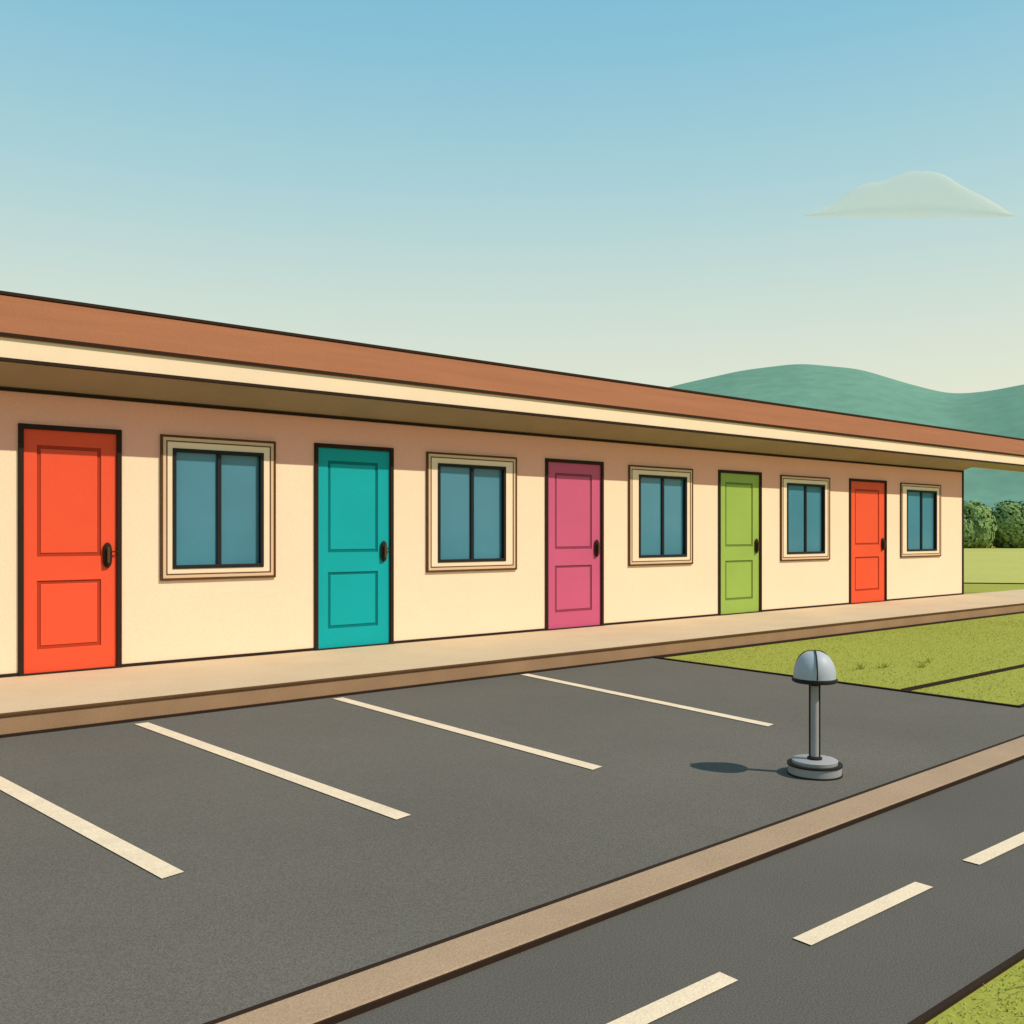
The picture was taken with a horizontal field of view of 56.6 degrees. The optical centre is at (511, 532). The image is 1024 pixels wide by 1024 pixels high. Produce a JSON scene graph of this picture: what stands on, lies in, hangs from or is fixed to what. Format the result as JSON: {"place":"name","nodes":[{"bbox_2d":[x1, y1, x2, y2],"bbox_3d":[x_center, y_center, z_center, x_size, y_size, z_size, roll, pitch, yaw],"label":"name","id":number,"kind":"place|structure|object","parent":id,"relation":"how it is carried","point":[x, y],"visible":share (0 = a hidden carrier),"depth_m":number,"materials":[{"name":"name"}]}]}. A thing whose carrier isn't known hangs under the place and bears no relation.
{"place":"outdoors","nodes":[
{"label":"outdoors","id":0,"kind":"place"},
{"bbox_2d":[163,437,273,577],"bbox_3d":[-2.773,-0.233,9.025,1.083,1.295,0.017,0,0,-39],"label":"window frame","id":1,"kind":"object","parent":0,"point":[164,508],"depth_m":8.99,"materials":[{"name":"beige wood"}]},
{"bbox_2d":[166,440,270,574],"bbox_3d":[-2.772,-0.233,9.024,1.023,1.235,0.020,0,0,-39],"label":"window inner bead","id":2,"kind":"object","parent":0,"point":[167,507],"depth_m":8.80,"materials":[{"name":"beige wood"}]},
{"bbox_2d":[0,0,1023,392],"label":"sky","id":3,"kind":"structure","parent":0,"point":[665,193],"materials":[{"name":"blue"}]},
{"bbox_2d":[336,759,1023,1023],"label":"road","id":4,"kind":"structure","parent":0,"point":[957,926],"depth_m":3.11,"materials":[{"name":"grey asphalt"}]},
{"bbox_2d":[607,832,1023,1023],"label":"road dash markings","id":5,"kind":"object","parent":4,"relation":"on","point":[657,1009],"visible":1,"depth_m":3.18,"materials":[{"name":"paint"}]},
{"bbox_2d":[783,478,827,557],"bbox_3d":[4.676,-0.233,15.118,1.245,1.235,0.020,0,0,-39],"label":"window inner bead","id":6,"kind":"object","parent":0,"point":[783,519],"depth_m":14.72,"materials":[{"name":"brown wood"}]},
{"bbox_2d":[664,584,1023,1023],"bbox_3d":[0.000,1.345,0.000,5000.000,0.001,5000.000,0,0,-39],"label":"ground","id":7,"kind":"structure","parent":0,"point":[1011,1017],"depth_m":9.94,"materials":[{"name":"green plant"}]},
{"bbox_2d":[0,450,961,673],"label":"front wall","id":8,"kind":"structure","parent":7,"relation":"on","point":[172,620],"depth_m":10.49,"materials":[{"name":"beige paint"}]},
{"bbox_2d":[18,423,121,674],"bbox_3d":[-3.814,0.139,8.211,0.835,2.112,0.080,0,0,-39],"label":"orange door frame","id":9,"kind":"object","parent":8,"relation":"attached to","point":[23,426],"visible":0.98,"depth_m":8.12,"materials":[{"name":"wood"}]},
{"bbox_2d":[24,429,115,673],"bbox_3d":[-3.817,0.155,8.214,0.751,2.060,0.040,0,0,-39],"label":"orange door slab","id":10,"kind":"structure","parent":9,"relation":"in","point":[51,568],"depth_m":8.19,"materials":[{"name":"wood"}]},
{"bbox_2d":[41,449,96,552],"bbox_3d":[-3.818,-0.273,8.196,0.457,0.885,0.006,0,0,-39],"label":"orange door panel","id":11,"kind":"structure","parent":10,"relation":"attached to","point":[68,501],"depth_m":8.19,"materials":[{"name":"wood"}]},
{"bbox_2d":[41,583,96,645],"bbox_3d":[-3.818,0.695,8.196,0.457,0.520,0.006,0,0,-39],"label":"orange door panel","id":12,"kind":"structure","parent":10,"relation":"attached to","point":[68,613],"depth_m":8.19,"materials":[{"name":"wood"}]},
{"bbox_2d":[37,445,100,556],"bbox_3d":[-3.830,-0.273,8.210,0.517,0.945,0.030,0,0,-39],"label":"orange door panel groove","id":13,"kind":"object","parent":10,"relation":"attached to","point":[98,451],"depth_m":8.19},
{"bbox_2d":[37,579,100,648],"bbox_3d":[-3.830,0.695,8.210,0.517,0.580,0.030,0,0,-39],"label":"orange door panel groove","id":14,"kind":"object","parent":10,"relation":"attached to","point":[98,582],"depth_m":8.19},
{"bbox_2d":[103,542,111,567],"bbox_3d":[-3.565,0.195,8.373,0.080,0.224,0.032,0,0,-39],"label":"orange door handle plate","id":15,"kind":"object","parent":10,"relation":"attached to","point":[105,563],"depth_m":8.36,"materials":[{"name":"metal"}]},
{"bbox_2d":[107,547,109,562],"bbox_3d":[-3.555,0.195,8.360,0.024,0.140,0.046,0,0,-39],"label":"orange door handle grip","id":16,"kind":"object","parent":15,"relation":"attached to","point":[108,554],"depth_m":8.34,"materials":[{"name":"brown metal"}]},
{"bbox_2d":[160,434,275,580],"bbox_3d":[-2.771,-0.233,9.023,1.127,1.339,0.023,0,0,-39],"label":"window outer trim","id":17,"kind":"structure","parent":8,"relation":"attached to","point":[161,508],"depth_m":8.88,"materials":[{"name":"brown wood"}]},
{"bbox_2d":[173,448,263,568],"bbox_3d":[-2.793,-0.226,9.037,0.891,1.113,0.074,0,0,-39],"label":"window frame","id":18,"kind":"object","parent":8,"relation":"attached to","point":[218,453],"visible":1,"depth_m":9.02,"materials":[{"name":"black metal"}]},
{"bbox_2d":[177,452,258,564],"bbox_3d":[-2.799,-0.226,9.044,0.823,1.045,0.024,0,0,-39],"label":"window glass","id":19,"kind":"object","parent":18,"relation":"in","point":[196,508],"visible":1,"depth_m":9.01,"materials":[{"name":"blue glass"}]},
{"bbox_2d":[168,441,269,573],"bbox_3d":[-2.773,-0.233,9.026,1.003,1.215,0.015,0,0,-39],"label":"window surround","id":20,"kind":"object","parent":8,"relation":"attached to","point":[219,447],"visible":1,"depth_m":9.03,"materials":[{"name":"beige wood"}]},
{"bbox_2d":[314,443,393,648],"bbox_3d":[-1.661,0.139,9.972,0.941,2.112,0.080,0,0,-39],"label":"teal door frame","id":21,"kind":"object","parent":8,"relation":"attached to","point":[316,540],"visible":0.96,"depth_m":9.87,"materials":[{"name":"wood"}]},
{"bbox_2d":[319,447,388,648],"bbox_3d":[-1.664,0.155,9.976,0.857,2.060,0.040,0,0,-39],"label":"teal door slab","id":22,"kind":"structure","parent":21,"relation":"in","point":[378,633],"depth_m":9.97,"materials":[{"name":"teal wood"}]},
{"bbox_2d":[330,464,374,548],"bbox_3d":[-1.667,-0.273,9.957,0.534,0.885,0.006,0,0,-39],"label":"teal door panel","id":23,"kind":"structure","parent":22,"relation":"attached to","point":[352,506],"depth_m":9.95,"materials":[{"name":"teal wood"}]},
{"bbox_2d":[330,574,374,625],"bbox_3d":[-1.667,0.695,9.957,0.534,0.520,0.006,0,0,-39],"label":"teal door panel","id":24,"kind":"structure","parent":22,"relation":"attached to","point":[352,599],"depth_m":9.95,"materials":[{"name":"teal wood"}]},
{"bbox_2d":[328,461,376,551],"bbox_3d":[-1.678,-0.273,9.970,0.594,0.945,0.030,0,0,-39],"label":"teal door panel groove","id":25,"kind":"object","parent":22,"relation":"attached to","point":[352,550],"visible":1,"depth_m":9.96},
{"bbox_2d":[328,571,376,628],"bbox_3d":[-1.678,0.695,9.970,0.594,0.580,0.030,0,0,-39],"label":"teal door panel groove","id":26,"kind":"object","parent":22,"relation":"attached to","point":[351,573],"visible":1,"depth_m":9.95},
{"bbox_2d":[381,541,386,561],"bbox_3d":[-1.371,0.195,10.168,0.080,0.224,0.032,0,0,-39],"label":"teal door handle plate","id":27,"kind":"object","parent":22,"relation":"attached to","point":[383,543],"visible":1,"depth_m":10.15,"materials":[{"name":"metal"}]},
{"bbox_2d":[384,545,386,557],"bbox_3d":[-1.361,0.195,10.155,0.024,0.140,0.046,0,0,-39],"label":"teal door handle grip","id":28,"kind":"object","parent":27,"relation":"attached to","point":[385,551],"visible":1,"depth_m":10.14,"materials":[{"name":"metal"}]},
{"bbox_2d":[426,451,516,571],"bbox_3d":[-0.445,-0.233,10.926,1.293,1.339,0.023,0,0,-39],"label":"window outer trim","id":29,"kind":"structure","parent":8,"relation":"attached to","point":[427,511],"depth_m":10.62,"materials":[{"name":"beige wood"}]},
{"bbox_2d":[438,463,505,562],"bbox_3d":[-0.469,-0.226,10.939,0.976,1.113,0.074,0,0,-39],"label":"window frame","id":30,"kind":"object","parent":8,"relation":"attached to","point":[503,514],"visible":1,"depth_m":10.92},
{"bbox_2d":[441,466,500,558],"bbox_3d":[-0.474,-0.226,10.946,0.908,1.045,0.024,0,0,-39],"label":"window glass","id":31,"kind":"object","parent":30,"relation":"in","point":[455,512],"visible":1,"depth_m":10.91,"materials":[{"name":"blue glass"}]},
{"bbox_2d":[432,457,512,566],"bbox_3d":[-0.448,-0.233,10.929,1.169,1.215,0.015,0,0,-39],"label":"window surround","id":32,"kind":"object","parent":8,"relation":"attached to","point":[509,511],"visible":1,"depth_m":10.94,"materials":[{"name":"beige wood"}]},
{"bbox_2d":[429,454,515,569],"bbox_3d":[-0.447,-0.233,10.928,1.249,1.295,0.017,0,0,-39],"label":"window frame","id":33,"kind":"object","parent":8,"relation":"attached to","point":[474,567],"depth_m":10.89,"materials":[{"name":"beige wood"}]},
{"bbox_2d":[431,456,513,567],"bbox_3d":[-0.446,-0.233,10.927,1.189,1.235,0.020,0,0,-39],"label":"window inner bead","id":34,"kind":"object","parent":8,"relation":"attached to","point":[431,512],"depth_m":10.88,"materials":[{"name":"beige wood"}]},
{"bbox_2d":[0,390,961,497],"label":"front wall upper band","id":35,"kind":"object","parent":8,"relation":"on","point":[142,426],"visible":0.39,"depth_m":10.30,"materials":[{"name":"paint"}]},
{"bbox_2d":[0,361,983,470],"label":"soffit","id":36,"kind":"structure","parent":35,"relation":"attached to","point":[45,378],"depth_m":9.98,"materials":[{"name":"brown wood"}]},
{"bbox_2d":[0,387,962,471],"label":"wall top trim","id":37,"kind":"structure","parent":36,"relation":"attached to","point":[238,409],"depth_m":10.19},
{"bbox_2d":[545,458,603,629],"bbox_3d":[0.777,0.139,11.967,0.996,2.112,0.080,0,0,-39],"label":"pink door frame","id":38,"kind":"object","parent":8,"relation":"attached to","point":[548,460],"visible":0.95,"depth_m":11.86,"materials":[{"name":"wood"}]},
{"bbox_2d":[549,462,599,628],"bbox_3d":[0.774,0.155,11.971,0.912,2.060,0.040,0,0,-39],"label":"pink door slab","id":39,"kind":"structure","parent":38,"relation":"in","point":[560,557],"depth_m":11.99,"materials":[{"name":"pink wood"}]},
{"bbox_2d":[556,475,589,546],"bbox_3d":[0.771,-0.273,11.951,0.573,0.885,0.006,0,0,-39],"label":"pink door panel","id":40,"kind":"structure","parent":39,"relation":"attached to","point":[572,511],"depth_m":11.94,"materials":[{"name":"pink wood"}]},
{"bbox_2d":[556,567,589,609],"bbox_3d":[0.771,0.695,11.951,0.573,0.520,0.006,0,0,-39],"label":"pink door panel","id":41,"kind":"structure","parent":39,"relation":"attached to","point":[572,588],"depth_m":11.94,"materials":[{"name":"pink wood"}]},
{"bbox_2d":[555,473,590,548],"bbox_3d":[0.760,-0.273,11.965,0.633,0.945,0.030,0,0,-39],"label":"pink door panel groove","id":42,"kind":"object","parent":39,"relation":"attached to","point":[577,547],"depth_m":11.97},
{"bbox_2d":[555,565,590,612],"bbox_3d":[0.760,0.695,11.965,0.633,0.580,0.030,0,0,-39],"label":"pink door panel groove","id":43,"kind":"object","parent":39,"relation":"attached to","point":[572,566],"depth_m":11.95},
{"bbox_2d":[594,540,598,556],"bbox_3d":[1.088,0.195,12.181,0.080,0.224,0.032,0,0,-39],"label":"pink door handle plate","id":44,"kind":"object","parent":39,"relation":"attached to","point":[596,548],"depth_m":12.16,"materials":[{"name":"metal"}]},
{"bbox_2d":[628,465,692,565],"bbox_3d":[2.043,-0.233,12.962,1.293,1.339,0.023,0,0,-39],"label":"window outer trim","id":45,"kind":"structure","parent":8,"relation":"attached to","point":[629,564],"depth_m":12.70,"materials":[{"name":"brown wood"}]},
{"bbox_2d":[630,466,691,563],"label":"window frame","id":46,"kind":"object","parent":45,"relation":"in","point":[659,562],"depth_m":12.81,"materials":[{"name":"beige wood"}]},
{"bbox_2d":[632,470,689,560],"bbox_3d":[2.041,-0.233,12.965,1.169,1.215,0.015,0,0,-39],"label":"window surround","id":47,"kind":"object","parent":8,"relation":"attached to","point":[635,515],"visible":1,"depth_m":12.66,"materials":[{"name":"beige wood"}]},
{"bbox_2d":[632,469,690,561],"bbox_3d":[2.042,-0.233,12.963,1.189,1.235,0.020,0,0,-39],"label":"window inner bead","id":48,"kind":"object","parent":47,"relation":"attached to","point":[690,516],"depth_m":13.29,"materials":[{"name":"brown wood"}]},
{"bbox_2d":[639,474,686,557],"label":"window frame","id":49,"kind":"object","parent":8,"relation":"attached to","point":[684,479],"visible":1,"depth_m":12.98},
{"bbox_2d":[641,477,682,554],"bbox_3d":[2.045,-0.226,13.008,0.907,1.045,0.024,0,0,-39],"label":"window glass","id":50,"kind":"object","parent":49,"relation":"in","point":[651,516],"visible":1,"depth_m":12.98,"materials":[{"name":"blue glass"}]},
{"bbox_2d":[718,470,761,614],"bbox_3d":[3.365,0.139,14.085,1.023,2.112,0.080,0,0,-39],"label":"green door frame","id":51,"kind":"object","parent":8,"relation":"attached to","point":[719,533],"visible":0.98,"depth_m":13.99,"materials":[{"name":"wood"}]},
{"bbox_2d":[721,473,758,613],"bbox_3d":[3.362,0.155,14.088,0.939,2.060,0.040,0,0,-39],"label":"green door slab","id":52,"kind":"structure","parent":51,"relation":"in","point":[733,554],"depth_m":14.13,"materials":[{"name":"green wood"}]},
{"bbox_2d":[726,484,750,544],"bbox_3d":[3.358,-0.273,14.068,0.592,0.885,0.006,0,0,-39],"label":"green door panel","id":53,"kind":"structure","parent":52,"relation":"attached to","point":[738,514],"depth_m":14.06,"materials":[{"name":"green wood"}]},
{"bbox_2d":[726,562,750,597],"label":"green door panel","id":54,"kind":"structure","parent":52,"relation":"attached to","point":[738,579],"depth_m":14.06,"materials":[{"name":"green wood"}]},
{"bbox_2d":[725,482,751,546],"bbox_3d":[3.347,-0.273,14.082,0.652,0.945,0.030,0,0,-39],"label":"green door panel groove","id":55,"kind":"object","parent":52,"relation":"attached to","point":[737,545],"depth_m":14.07},
{"bbox_2d":[725,560,751,599],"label":"green door panel groove","id":56,"kind":"object","parent":52,"relation":"attached to","point":[734,561],"depth_m":14.07},
{"bbox_2d":[755,539,757,552],"bbox_3d":[3.686,0.195,14.307,0.080,0.224,0.032,0,0,-39],"label":"green door handle plate","id":57,"kind":"object","parent":52,"relation":"attached to","point":[756,545],"depth_m":14.28,"materials":[{"name":"metal"}]},
{"bbox_2d":[780,475,829,560],"bbox_3d":[4.677,-0.233,15.117,1.349,1.339,0.023,0,0,-39],"label":"window outer trim","id":58,"kind":"structure","parent":8,"relation":"attached to","point":[781,518],"depth_m":14.83,"materials":[{"name":"brown wood"}]},
{"bbox_2d":[782,476,828,559],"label":"window frame","id":59,"kind":"object","parent":8,"relation":"attached to","point":[782,518],"depth_m":15.09,"materials":[{"name":"beige wood"}]},
{"bbox_2d":[784,479,827,556],"bbox_3d":[4.674,-0.233,15.120,1.225,1.215,0.015,0,0,-39],"label":"window surround","id":60,"kind":"object","parent":8,"relation":"attached to","point":[786,481],"visible":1,"depth_m":15.09,"materials":[{"name":"beige wood"}]},
{"bbox_2d":[787,483,824,553],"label":"window frame","id":61,"kind":"object","parent":8,"relation":"attached to","point":[822,518],"visible":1,"depth_m":15.12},
{"bbox_2d":[789,485,820,551],"bbox_3d":[4.660,-0.226,15.148,0.978,1.045,0.024,0,0,-39],"label":"window glass","id":62,"kind":"object","parent":61,"relation":"in","point":[796,518],"visible":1,"depth_m":15.11,"materials":[{"name":"blue glass"}]},
{"bbox_2d":[849,478,886,602],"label":"orange door frame","id":63,"kind":"object","parent":8,"relation":"attached to","point":[867,480],"visible":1,"depth_m":16.22,"materials":[{"name":"wood"}]},
{"bbox_2d":[851,481,884,602],"bbox_3d":[6.094,0.155,16.323,1.100,2.060,0.040,0,0,-39],"label":"orange door slab","id":64,"kind":"structure","parent":63,"relation":"in","point":[867,551],"depth_m":16.39,"materials":[{"name":"wood"}]},
{"bbox_2d":[855,491,877,542],"bbox_3d":[6.088,-0.273,16.302,0.708,0.885,0.006,0,0,-39],"label":"orange door panel","id":65,"kind":"structure","parent":64,"relation":"attached to","point":[866,516],"depth_m":16.29,"materials":[{"name":"orange wood"}]},
{"bbox_2d":[855,558,877,588],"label":"orange door panel","id":66,"kind":"structure","parent":64,"relation":"attached to","point":[866,573],"depth_m":16.29,"materials":[{"name":"orange wood"}]},
{"bbox_2d":[855,489,877,544],"bbox_3d":[6.077,-0.273,16.316,0.768,0.945,0.030,0,0,-39],"label":"orange door panel groove","id":67,"kind":"object","parent":64,"relation":"attached to","point":[866,543],"depth_m":16.29},
{"bbox_2d":[855,556,877,590],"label":"orange door panel groove","id":68,"kind":"object","parent":64,"relation":"attached to","point":[869,588],"depth_m":16.30},
{"bbox_2d":[900,483,940,556],"bbox_3d":[7.511,-0.233,17.436,1.465,1.339,0.023,0,0,-39],"label":"window outer trim","id":69,"kind":"structure","parent":8,"relation":"attached to","point":[901,520],"depth_m":17.06,"materials":[{"name":"beige wood"}]},
{"bbox_2d":[903,486,938,553],"bbox_3d":[7.508,-0.233,17.439,1.341,1.215,0.015,0,0,-39],"label":"window surround","id":70,"kind":"object","parent":8,"relation":"attached to","point":[905,489],"visible":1,"depth_m":17.14,"materials":[{"name":"beige wood"}]},
{"bbox_2d":[902,484,939,555],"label":"window frame","id":71,"kind":"object","parent":8,"relation":"attached to","point":[919,486],"depth_m":17.39,"materials":[{"name":"beige wood"}]},
{"bbox_2d":[907,490,936,550],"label":"window frame","id":72,"kind":"object","parent":8,"relation":"attached to","point":[921,520],"visible":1,"depth_m":17.46,"materials":[{"name":"black metal"}]},
{"bbox_2d":[908,492,933,548],"bbox_3d":[7.509,-0.226,17.479,1.031,1.045,0.024,0,0,-39],"label":"window glass","id":73,"kind":"object","parent":72,"relation":"in","point":[914,520],"visible":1,"depth_m":17.44,"materials":[{"name":"blue glass"}]},
{"bbox_2d":[962,470,963,594],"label":"corner trim","id":74,"kind":"structure","parent":8,"relation":"attached to","point":[963,532],"depth_m":18.46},
{"bbox_2d":[0,658,1023,1023],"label":"parking lot","id":75,"kind":"structure","parent":7,"relation":"on","point":[276,888],"depth_m":4.58,"materials":[{"name":"grey asphalt"}]},
{"bbox_2d":[0,674,772,877],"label":"parking line markings","id":76,"kind":"object","parent":75,"relation":"on","point":[158,867],"visible":1,"depth_m":4.99,"materials":[{"name":"paint"}]},
{"bbox_2d":[787,650,842,780],"bbox_3d":[1.679,0.998,5.269,0.296,0.698,0.296,0,0,-39],"label":"bollard lamp","id":77,"kind":"object","parent":75,"relation":"on","point":[814,670],"visible":1,"depth_m":5.21,"materials":[{"name":"grey metal"}]},
{"bbox_2d":[0,589,1023,737],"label":"walkway","id":78,"kind":"structure","parent":7,"relation":"on","point":[38,704],"depth_m":8.84,"materials":[{"name":"concrete"}]},
{"bbox_2d":[18,666,121,675],"bbox_3d":[-3.811,1.198,8.207,0.835,0.034,0.090,0,0,-39],"label":"orange door threshold","id":79,"kind":"object","parent":78,"relation":"on","point":[64,671],"depth_m":8.16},
{"bbox_2d":[315,643,393,650],"bbox_3d":[-1.658,1.198,9.969,0.941,0.034,0.090,0,0,-39],"label":"teal door threshold","id":80,"kind":"object","parent":78,"relation":"on","point":[353,646],"visible":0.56,"depth_m":9.91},
{"bbox_2d":[0,593,962,677],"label":"wall base trim","id":81,"kind":"structure","parent":78,"relation":"on","point":[275,652],"depth_m":10.65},
{"bbox_2d":[546,625,604,630],"bbox_3d":[0.780,1.198,11.964,0.996,0.034,0.090,0,0,-39],"label":"pink door threshold","id":82,"kind":"object","parent":78,"relation":"on","point":[574,627],"depth_m":11.90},
{"bbox_2d":[719,611,762,615],"bbox_3d":[3.368,1.198,14.081,1.023,0.034,0.090,0,0,-39],"label":"green door threshold","id":83,"kind":"object","parent":78,"relation":"on","point":[741,613],"depth_m":14.05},
{"bbox_2d":[850,600,887,603],"bbox_3d":[6.099,1.198,16.316,1.184,0.034,0.090,0,0,-39],"label":"orange door threshold","id":84,"kind":"object","parent":78,"relation":"on","point":[869,602],"depth_m":16.28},
{"bbox_2d":[203,735,1023,1023],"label":"road kerb","id":85,"kind":"structure","parent":7,"relation":"on","point":[345,996],"depth_m":3.35,"materials":[{"name":"concrete"}]},
{"bbox_2d":[653,657,1023,707],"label":"lawn edging","id":86,"kind":"object","parent":7,"relation":"on","point":[908,689],"visible":0.5,"depth_m":8.43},
{"bbox_2d":[907,949,1023,1023],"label":"road edge joint","id":87,"kind":"object","parent":7,"relation":"on","point":[958,996],"depth_m":2.77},
{"bbox_3d":[-0.975,-0.255,14.029,20.660,3.200,5.050,0,0,-39],"label":"side and back walls","id":88,"kind":"object","parent":7,"relation":"on","visible":0},
{"bbox_2d":[0,295,1023,456],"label":"roof slope","id":89,"kind":"structure","parent":88,"relation":"on","point":[32,317],"depth_m":10.29,"materials":[{"name":"ceramic"}]},
{"bbox_2d":[0,337,1023,464],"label":"fascia","id":90,"kind":"structure","parent":89,"relation":"attached to","point":[60,353],"depth_m":9.76,"materials":[{"name":"beige paint"}]},
{"bbox_2d":[0,357,1023,465],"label":"fascia bottom bead","id":91,"kind":"object","parent":90,"relation":"attached to","point":[43,363],"visible":1,"depth_m":9.74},
{"bbox_2d":[974,462,1023,471],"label":"canopy soffit","id":92,"kind":"structure","parent":90,"relation":"attached to","point":[1000,466],"depth_m":19.43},
{"bbox_2d":[971,467,1022,471],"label":"canopy back board","id":93,"kind":"object","parent":92,"relation":"attached to","point":[996,469],"visible":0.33,"depth_m":20.19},
{"bbox_2d":[0,290,1023,439],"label":"ridge cap","id":94,"kind":"object","parent":89,"relation":"on","point":[21,295],"visible":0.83,"depth_m":10.83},
{"bbox_2d":[0,332,1023,455],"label":"drip edge","id":95,"kind":"object","parent":89,"relation":"attached to","point":[247,363],"visible":1,"depth_m":9.72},
{"bbox_2d":[670,364,1023,517],"bbox_3d":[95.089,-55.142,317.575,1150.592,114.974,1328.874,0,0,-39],"label":"hills","id":96,"kind":"structure","parent":0,"point":[870,394],"depth_m":488.51,"materials":[{"name":"green plant"}]},
{"bbox_2d":[902,486,939,554],"bbox_3d":[7.510,-0.233,17.437,1.361,1.235,0.020,0,0,-39],"label":"window inner bead","id":97,"kind":"object","parent":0,"point":[939,520],"depth_m":17.54,"materials":[{"name":"brown wood"}]},
{"bbox_2d":[964,546,1023,582],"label":"field","id":98,"kind":"structure","parent":0,"point":[992,564],"depth_m":39.20,"materials":[{"name":"green plant"}]},
{"bbox_2d":[964,499,1023,547],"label":"distant trees","id":99,"kind":"object","parent":98,"relation":"on","point":[1003,527],"visible":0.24,"depth_m":83.43,"materials":[{"name":"green plant"}]},
{"bbox_2d":[964,582,1023,583],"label":"field edging","id":100,"kind":"object","parent":98,"relation":"on","point":[992,583],"depth_m":25.09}
]}

